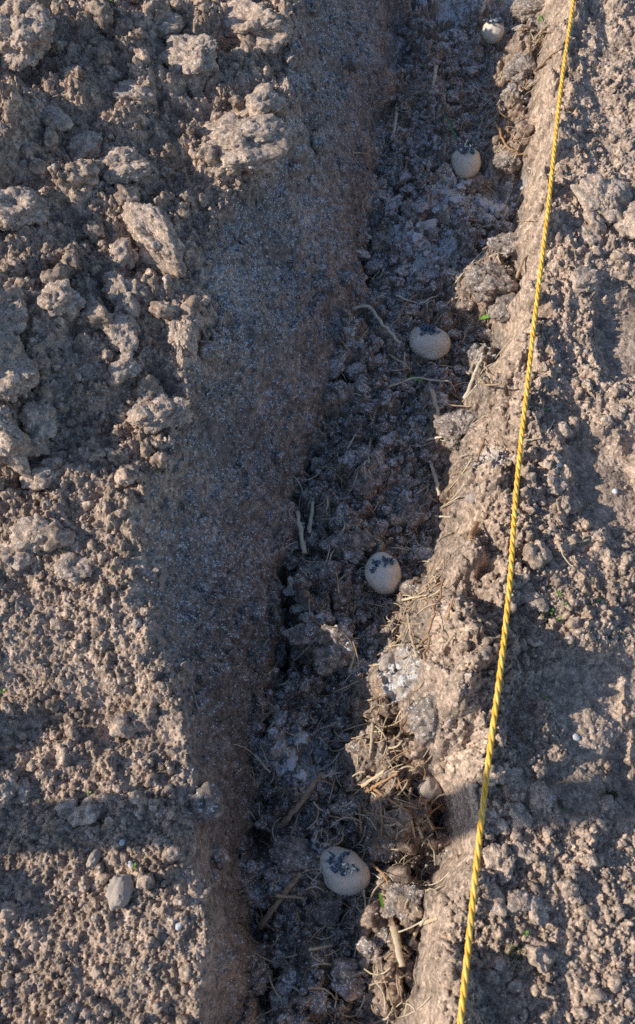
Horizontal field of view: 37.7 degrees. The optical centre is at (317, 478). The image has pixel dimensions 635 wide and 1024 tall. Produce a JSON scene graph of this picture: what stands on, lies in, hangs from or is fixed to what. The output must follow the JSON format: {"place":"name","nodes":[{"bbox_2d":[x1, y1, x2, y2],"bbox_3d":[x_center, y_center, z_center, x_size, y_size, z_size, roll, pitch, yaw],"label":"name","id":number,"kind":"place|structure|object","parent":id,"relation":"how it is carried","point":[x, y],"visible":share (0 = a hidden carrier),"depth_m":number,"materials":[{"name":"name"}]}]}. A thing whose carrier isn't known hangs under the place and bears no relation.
{"place":"outdoors","nodes":[
{"label":"outdoors","id":0,"kind":"place"},
{"bbox_2d":[0,0,634,1023],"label":"ground","id":1,"kind":"structure","parent":0,"point":[224,722],"depth_m":1.11,"materials":[{"name":"soil"}]},
{"bbox_2d":[0,768,18,808],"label":"soil clod","id":2,"kind":"object","parent":1,"relation":"on","point":[9,785],"visible":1,"depth_m":0.95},
{"bbox_2d":[0,298,28,335],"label":"soil clod","id":3,"kind":"object","parent":1,"relation":"on","point":[14,316],"visible":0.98,"depth_m":1.06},
{"bbox_2d":[0,404,32,479],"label":"soil clod","id":4,"kind":"object","parent":1,"relation":"on","point":[16,446],"visible":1,"depth_m":1.02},
{"bbox_2d":[0,542,36,573],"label":"soil clod","id":5,"kind":"object","parent":1,"relation":"on","point":[16,561],"visible":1,"depth_m":1.01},
{"bbox_2d":[0,330,39,402],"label":"soil clod","id":6,"kind":"object","parent":1,"relation":"on","point":[19,374],"visible":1,"depth_m":1.03,"materials":[{"name":"soil"}]},
{"bbox_2d":[15,776,34,803],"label":"soil clod","id":7,"kind":"object","parent":1,"relation":"on","point":[24,791],"visible":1,"depth_m":0.95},
{"bbox_2d":[0,186,50,231],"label":"soil clod","id":8,"kind":"object","parent":1,"relation":"on","point":[20,206],"visible":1,"depth_m":1.13,"materials":[{"name":"soil"}]},
{"bbox_2d":[0,3,55,72],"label":"soil clod","id":9,"kind":"object","parent":1,"relation":"on","point":[26,39],"visible":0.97,"depth_m":1.21,"materials":[{"name":"soil"}]},
{"bbox_2d":[8,513,52,553],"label":"soil clod","id":10,"kind":"object","parent":1,"relation":"on","point":[24,536],"visible":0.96,"depth_m":1.01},
{"bbox_2d":[17,400,56,443],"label":"soil clod","id":11,"kind":"object","parent":1,"relation":"on","point":[38,420],"visible":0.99,"depth_m":1.05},
{"bbox_2d":[19,457,63,490],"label":"soil clod","id":12,"kind":"object","parent":1,"relation":"on","point":[46,473],"visible":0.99,"depth_m":1.04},
{"bbox_2d":[43,104,73,134],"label":"soil clod","id":13,"kind":"object","parent":1,"relation":"on","point":[63,121],"visible":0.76,"depth_m":1.20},
{"bbox_2d":[37,279,85,321],"bbox_3d":[-0.307,-0.208,1.096,0.059,0.043,0.054,-29,66,-15],"label":"soil clod","id":14,"kind":"object","parent":1,"relation":"on","point":[69,303],"visible":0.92,"depth_m":1.09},
{"bbox_2d":[55,797,77,819],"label":"soil clod","id":15,"kind":"object","parent":1,"relation":"on","point":[63,806],"visible":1,"depth_m":0.94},
{"bbox_2d":[53,550,91,584],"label":"soil clod","id":16,"kind":"object","parent":1,"relation":"on","point":[74,568],"visible":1,"depth_m":1.01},
{"bbox_2d":[66,130,102,161],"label":"soil clod","id":17,"kind":"object","parent":1,"relation":"on","point":[84,144],"visible":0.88,"depth_m":1.21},
{"bbox_2d":[67,793,106,827],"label":"soil clod","id":18,"kind":"object","parent":1,"relation":"on","point":[88,811],"visible":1,"depth_m":0.94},
{"bbox_2d":[80,294,99,315],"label":"soil clod","id":19,"kind":"object","parent":1,"relation":"on","point":[92,299],"visible":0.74,"depth_m":1.11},
{"bbox_2d":[86,847,100,868],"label":"stone","id":20,"kind":"object","parent":1,"relation":"on","point":[93,859],"visible":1,"depth_m":0.93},
{"bbox_2d":[106,874,133,910],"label":"stone","id":21,"kind":"object","parent":1,"relation":"on","point":[120,889],"visible":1,"depth_m":0.90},
{"bbox_2d":[102,311,138,352],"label":"soil clod","id":22,"kind":"object","parent":1,"relation":"on","point":[120,332],"visible":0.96,"depth_m":1.10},
{"bbox_2d":[101,274,140,317],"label":"soil clod","id":23,"kind":"object","parent":1,"relation":"on","point":[119,296],"visible":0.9,"depth_m":1.12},
{"bbox_2d":[107,237,138,270],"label":"soil clod","id":24,"kind":"object","parent":1,"relation":"on","point":[124,252],"visible":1,"depth_m":1.16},
{"bbox_2d":[96,146,150,185],"bbox_3d":[-0.255,-0.403,1.206,0.084,0.046,0.065,-9,51,4],"label":"soil clod","id":25,"kind":"object","parent":1,"relation":"on","point":[124,165],"visible":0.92,"depth_m":1.19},
{"bbox_2d":[107,351,141,386],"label":"soil clod","id":26,"kind":"object","parent":1,"relation":"on","point":[123,367],"visible":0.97,"depth_m":1.08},
{"bbox_2d":[112,79,156,112],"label":"soil clod","id":27,"kind":"object","parent":1,"relation":"on","point":[130,91],"visible":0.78,"depth_m":1.25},
{"bbox_2d":[131,618,141,627],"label":"stone","id":28,"kind":"object","parent":1,"relation":"on","point":[136,622],"visible":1,"depth_m":1.00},
{"bbox_2d":[126,393,174,434],"bbox_3d":[-0.194,-0.076,1.088,0.060,0.036,0.053,-30,57,-18],"label":"soil clod","id":29,"kind":"object","parent":1,"relation":"on","point":[149,417],"visible":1,"depth_m":1.07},
{"bbox_2d":[121,201,186,279],"bbox_3d":[-0.206,-0.302,1.175,0.123,0.057,0.062,44,73,7],"label":"soil clod","id":30,"kind":"object","parent":1,"relation":"on","point":[160,245],"visible":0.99,"depth_m":1.16,"materials":[{"name":"soil"}]},
{"bbox_2d":[157,11,184,34],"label":"soil clod","id":31,"kind":"object","parent":1,"relation":"on","point":[173,23],"visible":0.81,"depth_m":1.33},
{"bbox_2d":[167,395,193,428],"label":"soil clod","id":32,"kind":"object","parent":1,"relation":"on","point":[182,412],"visible":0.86,"depth_m":1.09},
{"bbox_2d":[164,298,200,364],"bbox_3d":[-0.166,-0.183,1.137,0.047,0.045,0.101,-3,56,-12],"label":"soil clod","id":33,"kind":"object","parent":1,"relation":"on","point":[183,335],"visible":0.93,"depth_m":1.12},
{"bbox_2d":[157,33,219,96],"bbox_3d":[-0.182,-0.590,1.309,0.099,0.050,0.084,26,65,13],"label":"soil clod","id":34,"kind":"object","parent":1,"relation":"on","point":[191,59],"visible":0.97,"depth_m":1.30,"materials":[{"name":"soil"}]},
{"bbox_2d":[197,111,292,176],"bbox_3d":[-0.101,-0.451,1.269,0.140,0.074,0.120,-16,50,-6],"label":"soil clod","id":35,"kind":"object","parent":1,"relation":"on","point":[258,143],"visible":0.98,"depth_m":1.24,"materials":[{"name":"soil"}]},
{"bbox_2d":[220,0,292,59],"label":"soil clod","id":36,"kind":"object","parent":1,"relation":"on","point":[270,29],"visible":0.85,"depth_m":1.35,"materials":[{"name":"soil"}]},
{"bbox_2d":[236,82,286,115],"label":"soil clod","id":37,"kind":"object","parent":1,"relation":"on","point":[263,98],"visible":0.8,"depth_m":1.29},
{"bbox_2d":[268,835,319,877],"bbox_3d":[-0.025,0.425,1.048,0.058,0.030,0.043,-12,51,-2],"label":"manure lump","id":38,"kind":"object","parent":1,"relation":"on","point":[286,855],"visible":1,"depth_m":1.04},
{"bbox_2d":[280,623,314,644],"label":"manure lump","id":39,"kind":"object","parent":1,"relation":"on","point":[294,635],"visible":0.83,"depth_m":1.13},
{"bbox_2d":[295,510,306,553],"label":"straw stalk","id":40,"kind":"object","parent":1,"relation":"on","point":[300,533],"visible":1,"depth_m":1.23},
{"bbox_2d":[280,773,322,825],"bbox_3d":[-0.018,0.370,1.073,0.009,0.031,0.069,38,68,18],"label":"dead twig","id":41,"kind":"object","parent":1,"relation":"on","point":[285,820],"visible":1,"depth_m":1.07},
{"bbox_2d":[307,501,314,533],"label":"straw stalk","id":42,"kind":"object","parent":1,"relation":"on","point":[309,527],"visible":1,"depth_m":1.24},
{"bbox_2d":[0,0,634,1023],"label":"soil crumbs","id":43,"kind":"object","parent":1,"relation":"on","point":[206,800],"visible":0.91,"depth_m":1.07,"materials":[{"name":"soil"}]},
{"bbox_2d":[308,944,332,951],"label":"straw stalk","id":44,"kind":"object","parent":1,"relation":"on","point":[318,948],"visible":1,"depth_m":0.98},
{"bbox_2d":[309,896,343,929],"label":"manure lump","id":45,"kind":"object","parent":1,"relation":"on","point":[331,910],"visible":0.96,"depth_m":1.03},
{"bbox_2d":[312,646,355,675],"bbox_3d":[0.019,0.214,1.128,0.053,0.024,0.039,-22,64,-11],"label":"manure lump","id":46,"kind":"object","parent":1,"relation":"on","point":[326,662],"visible":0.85,"depth_m":1.12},
{"bbox_2d":[320,846,369,895],"bbox_3d":[0.029,0.433,1.027,0.061,0.049,0.047,27,72,17],"label":"seed potato","id":47,"kind":"object","parent":1,"relation":"on","point":[345,872],"visible":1,"depth_m":1.01,"materials":[{"name":"food"}]},
{"bbox_2d":[338,528,376,551],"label":"manure lump","id":48,"kind":"object","parent":1,"relation":"on","point":[361,540],"visible":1,"depth_m":1.20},
{"bbox_2d":[349,458,387,499],"bbox_3d":[0.073,-0.001,1.261,0.060,0.030,0.042,-41,74,-6],"label":"manure lump","id":49,"kind":"object","parent":1,"relation":"on","point":[366,485],"visible":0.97,"depth_m":1.25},
{"bbox_2d":[351,304,400,342],"bbox_3d":[0.092,-0.233,1.377,0.024,0.019,0.104,-38,68,-18],"label":"straw stalk","id":50,"kind":"object","parent":1,"relation":"on","point":[378,318],"visible":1,"depth_m":1.38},
{"bbox_2d":[368,861,389,883],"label":"straw stalk","id":51,"kind":"object","parent":1,"relation":"on","point":[377,869],"visible":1,"depth_m":1.02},
{"bbox_2d":[364,552,400,594],"bbox_3d":[0.084,0.121,1.200,0.047,0.050,0.057,-14,70,-4],"label":"seed potato","id":52,"kind":"object","parent":1,"relation":"on","point":[382,571],"visible":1,"depth_m":1.18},
{"bbox_2d":[370,231,394,252],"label":"manure lump","id":53,"kind":"object","parent":1,"relation":"on","point":[379,240],"visible":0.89,"depth_m":1.48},
{"bbox_2d":[365,835,401,862],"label":"manure lump","id":54,"kind":"object","parent":1,"relation":"on","point":[381,851],"visible":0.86,"depth_m":1.04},
{"bbox_2d":[378,652,394,672],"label":"stone","id":55,"kind":"object","parent":1,"relation":"on","point":[384,663],"visible":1,"depth_m":1.08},
{"bbox_2d":[373,788,408,811],"bbox_3d":[0.079,0.347,1.007,0.045,0.036,0.004,38,68,18],"label":"straw stalk","id":56,"kind":"object","parent":1,"relation":"on","point":[389,799],"visible":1,"depth_m":1.00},
{"bbox_2d":[232,0,558,1023],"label":"straw litter","id":57,"kind":"object","parent":1,"relation":"on","point":[384,794],"visible":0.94,"depth_m":1.09,"materials":[{"name":"plant"}]},
{"bbox_2d":[365,772,397,792],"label":"straw stalk","id":58,"kind":"object","parent":57,"relation":"on","point":[379,783],"visible":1,"depth_m":1.03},
{"bbox_2d":[361,751,402,787],"bbox_3d":[0.072,0.324,1.034,0.054,0.046,0.006,-28,65,-14],"label":"straw stalk","id":59,"kind":"object","parent":57,"relation":"on","point":[367,782],"visible":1,"depth_m":1.04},
{"bbox_2d":[422,578,444,660],"bbox_3d":[0.127,0.152,1.024,0.008,0.039,0.114,15,63,8],"label":"dead twig","id":60,"kind":"object","parent":57,"relation":"on","point":[430,627],"visible":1,"depth_m":1.02,"materials":[{"name":"wood"}]},
{"bbox_2d":[243,15,549,1023],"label":"manure crumbs","id":61,"kind":"object","parent":1,"relation":"on","point":[343,983],"visible":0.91,"depth_m":1.22,"materials":[{"name":"soil"}]},
{"bbox_2d":[257,872,301,929],"bbox_3d":[-0.042,0.465,1.027,0.009,0.038,0.071,37,68,18],"label":"dead twig","id":62,"kind":"object","parent":61,"relation":"on","point":[273,907],"visible":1,"depth_m":1.03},
{"bbox_2d":[275,894,304,898],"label":"straw stalk","id":63,"kind":"object","parent":62,"relation":"on","point":[284,896],"visible":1,"depth_m":1.03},
{"bbox_2d":[369,723,373,753],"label":"straw stalk","id":64,"kind":"object","parent":61,"relation":"on","point":[371,737],"visible":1,"depth_m":1.03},
{"bbox_2d":[390,925,405,966],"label":"straw stalk","id":65,"kind":"object","parent":1,"relation":"on","point":[394,930],"visible":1,"depth_m":0.95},
{"bbox_2d":[382,882,423,920],"bbox_3d":[0.087,0.444,0.978,0.040,0.022,0.049,31,76,31],"label":"manure lump","id":66,"kind":"object","parent":1,"relation":"on","point":[414,893],"visible":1,"depth_m":0.97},
{"bbox_2d":[406,612,411,632],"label":"straw stalk","id":67,"kind":"object","parent":1,"relation":"on","point":[408,619],"visible":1,"depth_m":1.09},
{"bbox_2d":[397,502,428,528],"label":"manure lump","id":68,"kind":"object","parent":1,"relation":"on","point":[409,515],"visible":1,"depth_m":1.24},
{"bbox_2d":[400,197,426,230],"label":"manure lump","id":69,"kind":"object","parent":1,"relation":"on","point":[407,213],"visible":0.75,"depth_m":1.49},
{"bbox_2d":[409,632,418,657],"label":"straw stalk","id":70,"kind":"object","parent":1,"relation":"on","point":[414,646],"visible":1,"depth_m":1.04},
{"bbox_2d":[408,927,419,946],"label":"straw stalk","id":71,"kind":"object","parent":1,"relation":"on","point":[415,932],"visible":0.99,"depth_m":0.97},
{"bbox_2d":[387,377,451,388],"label":"straw stalk","id":72,"kind":"object","parent":1,"relation":"on","point":[391,385],"visible":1,"depth_m":1.33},
{"bbox_2d":[404,690,443,742],"bbox_3d":[0.127,0.251,0.992,0.064,0.029,0.051,-15,66,4],"label":"manure lump","id":73,"kind":"object","parent":1,"relation":"on","point":[423,719],"visible":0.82,"depth_m":0.98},
{"bbox_2d":[417,916,437,927],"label":"straw stalk","id":74,"kind":"object","parent":1,"relation":"on","point":[430,920],"visible":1,"depth_m":0.94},
{"bbox_2d":[416,773,441,801],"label":"stone","id":75,"kind":"object","parent":1,"relation":"on","point":[429,788],"visible":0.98,"depth_m":1.02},
{"bbox_2d":[409,322,450,360],"bbox_3d":[0.164,-0.202,1.365,0.062,0.056,0.050,17,70,12],"label":"seed potato","id":76,"kind":"object","parent":1,"relation":"on","point":[430,342],"visible":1,"depth_m":1.35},
{"bbox_2d":[422,72,446,96],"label":"manure lump","id":77,"kind":"object","parent":1,"relation":"on","point":[440,83],"visible":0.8,"depth_m":1.63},
{"bbox_2d":[429,389,439,415],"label":"straw stalk","id":78,"kind":"object","parent":1,"relation":"on","point":[433,396],"visible":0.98,"depth_m":1.29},
{"bbox_2d":[430,462,440,495],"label":"straw stalk","id":79,"kind":"object","parent":1,"relation":"on","point":[434,474],"visible":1,"depth_m":1.27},
{"bbox_2d":[441,113,456,141],"bbox_3d":[0.226,-0.594,1.573,0.012,0.006,0.080,-14,63,-7],"label":"grass blade","id":80,"kind":"object","parent":1,"relation":"on","point":[451,126],"depth_m":1.57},
{"bbox_2d":[433,408,477,450],"bbox_3d":[0.191,-0.070,1.258,0.072,0.041,0.069,23,64,12],"label":"manure lump","id":81,"kind":"object","parent":1,"relation":"on","point":[453,429],"visible":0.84,"depth_m":1.24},
{"bbox_2d":[451,139,480,178],"bbox_3d":[0.243,-0.522,1.526,0.050,0.064,0.051,9,69,8],"label":"seed potato","id":82,"kind":"object","parent":1,"relation":"on","point":[466,161],"visible":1,"depth_m":1.51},
{"bbox_2d":[465,492,474,503],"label":"stone","id":83,"kind":"object","parent":1,"relation":"on","point":[470,498],"visible":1,"depth_m":1.13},
{"bbox_2d":[463,356,482,398],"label":"straw stalk","id":84,"kind":"object","parent":1,"relation":"on","point":[470,385],"visible":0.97,"depth_m":1.31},
{"bbox_2d":[468,521,479,538],"bbox_3d":[0.185,0.060,1.103,0.008,0.033,0.039,22,64,11],"label":"bark chip","id":85,"kind":"object","parent":1,"relation":"on","point":[472,532],"visible":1,"depth_m":1.10,"materials":[{"name":"wood"}]},
{"bbox_2d":[457,171,492,194],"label":"manure lump","id":86,"kind":"object","parent":1,"relation":"on","point":[481,183],"visible":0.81,"depth_m":1.53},
{"bbox_2d":[464,260,518,305],"bbox_3d":[0.254,-0.287,1.362,0.082,0.046,0.061,-11,73,-16],"label":"manure lump","id":87,"kind":"object","parent":1,"relation":"on","point":[487,288],"visible":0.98,"depth_m":1.35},
{"bbox_2d":[514,254,527,282],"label":"dead twig","id":88,"kind":"object","parent":87,"relation":"on","point":[520,267],"visible":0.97,"depth_m":1.35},
{"bbox_2d":[481,14,503,43],"bbox_3d":[0.316,-0.806,1.669,0.040,0.048,0.044,-17,70,-5],"label":"seed potato","id":89,"kind":"object","parent":1,"relation":"on","point":[492,31],"visible":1,"depth_m":1.66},
{"bbox_2d":[483,762,505,785],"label":"soil clod","id":90,"kind":"object","parent":1,"relation":"on","point":[497,776],"visible":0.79,"depth_m":0.94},
{"bbox_2d":[486,887,507,916],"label":"soil clod","id":91,"kind":"object","parent":1,"relation":"on","point":[497,905],"visible":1,"depth_m":0.90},
{"bbox_2d":[485,807,509,836],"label":"soil clod","id":92,"kind":"object","parent":1,"relation":"on","point":[493,819],"visible":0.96,"depth_m":0.94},
{"bbox_2d":[482,843,515,880],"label":"soil clod","id":93,"kind":"object","parent":1,"relation":"on","point":[492,854],"visible":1,"depth_m":0.92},
{"bbox_2d":[488,292,515,321],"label":"manure lump","id":94,"kind":"object","parent":1,"relation":"on","point":[498,311],"visible":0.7,"depth_m":1.33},
{"bbox_2d":[487,231,518,259],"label":"manure lump","id":95,"kind":"object","parent":1,"relation":"on","point":[505,246],"visible":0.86,"depth_m":1.38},
{"bbox_2d":[490,148,521,173],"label":"manure lump","id":96,"kind":"object","parent":1,"relation":"on","point":[506,162],"visible":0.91,"depth_m":1.51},
{"bbox_2d":[499,850,516,886],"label":"soil clod","id":97,"kind":"object","parent":1,"relation":"on","point":[508,865],"visible":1,"depth_m":0.91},
{"bbox_2d":[495,124,526,156],"bbox_3d":[0.309,-0.548,1.512,0.018,0.007,0.088,-25,65,-13],"label":"dead twig","id":98,"kind":"object","parent":1,"relation":"on","point":[500,133],"visible":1,"depth_m":1.51,"materials":[{"name":"wood"}]},
{"bbox_2d":[504,766,522,783],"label":"soil clod","id":99,"kind":"object","parent":1,"relation":"on","point":[514,773],"visible":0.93,"depth_m":0.96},
{"bbox_2d":[501,943,526,971],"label":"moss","id":100,"kind":"object","parent":1,"relation":"on","point":[516,951],"visible":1,"depth_m":0.89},
{"bbox_2d":[457,0,574,1023],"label":"garden line","id":101,"kind":"object","parent":1,"relation":"on","point":[470,921],"visible":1,"depth_m":0.99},
{"bbox_2d":[506,887,530,916],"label":"soil clod","id":102,"kind":"object","parent":1,"relation":"on","point":[518,902],"visible":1,"depth_m":0.90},
{"bbox_2d":[503,50,536,86],"bbox_3d":[0.348,-0.704,1.601,0.059,0.030,0.062,-25,77,1],"label":"manure lump","id":103,"kind":"object","parent":1,"relation":"on","point":[520,68],"visible":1,"depth_m":1.59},
{"bbox_2d":[508,802,532,828],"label":"soil clod","id":104,"kind":"object","parent":1,"relation":"on","point":[516,811],"visible":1,"depth_m":0.94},
{"bbox_2d":[512,840,534,868],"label":"soil clod","id":105,"kind":"object","parent":1,"relation":"on","point":[524,851],"visible":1,"depth_m":0.93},
{"bbox_2d":[511,0,545,22],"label":"manure lump","id":106,"kind":"object","parent":1,"relation":"on","point":[523,11],"visible":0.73,"depth_m":1.68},
{"bbox_2d":[519,588,548,612],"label":"soil clod","id":107,"kind":"object","parent":1,"relation":"on","point":[529,600],"visible":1,"depth_m":1.05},
{"bbox_2d":[529,892,548,927],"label":"soil clod","id":108,"kind":"object","parent":1,"relation":"on","point":[538,915],"visible":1,"depth_m":0.90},
{"bbox_2d":[527,781,556,814],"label":"soil clod","id":109,"kind":"object","parent":1,"relation":"on","point":[542,798],"visible":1,"depth_m":0.95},
{"bbox_2d":[536,602,559,628],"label":"moss","id":110,"kind":"object","parent":1,"relation":"on","point":[543,613],"visible":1,"depth_m":1.05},
{"bbox_2d":[534,47,562,71],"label":"dead twig","id":111,"kind":"object","parent":1,"relation":"on","point":[544,62],"visible":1,"depth_m":1.52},
{"bbox_2d":[546,473,567,495],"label":"soil clod","id":112,"kind":"object","parent":1,"relation":"on","point":[556,485],"visible":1,"depth_m":1.12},
{"bbox_2d":[557,494,570,516],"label":"soil clod","id":113,"kind":"object","parent":1,"relation":"on","point":[564,505],"visible":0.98,"depth_m":1.10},
{"bbox_2d":[564,894,582,905],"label":"soil clod","id":114,"kind":"object","parent":1,"relation":"on","point":[573,900],"visible":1,"depth_m":0.90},
{"bbox_2d":[560,538,596,582],"bbox_3d":[0.298,0.094,1.066,0.037,0.009,0.053,0,62,0],"label":"straw stalk","id":115,"kind":"object","parent":1,"relation":"on","point":[588,539],"visible":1,"depth_m":1.07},
{"bbox_2d":[569,265,603,295],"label":"soil clod","id":116,"kind":"object","parent":1,"relation":"on","point":[585,279],"visible":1,"depth_m":1.25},
{"bbox_2d":[576,224,602,243],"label":"soil clod","id":117,"kind":"object","parent":1,"relation":"on","point":[586,233],"visible":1,"depth_m":1.30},
{"bbox_2d":[570,173,632,225],"bbox_3d":[0.411,-0.397,1.337,0.089,0.057,0.087,-20,73,-24],"label":"soil clod","id":118,"kind":"object","parent":1,"relation":"on","point":[608,200],"visible":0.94,"depth_m":1.32,"materials":[{"name":"soil"}]},
{"bbox_2d":[596,795,620,818],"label":"soil clod","id":119,"kind":"object","parent":1,"relation":"on","point":[609,807],"visible":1,"depth_m":0.96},
{"bbox_2d":[613,201,634,239],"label":"soil clod","id":120,"kind":"object","parent":1,"relation":"on","point":[624,227],"visible":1,"depth_m":1.31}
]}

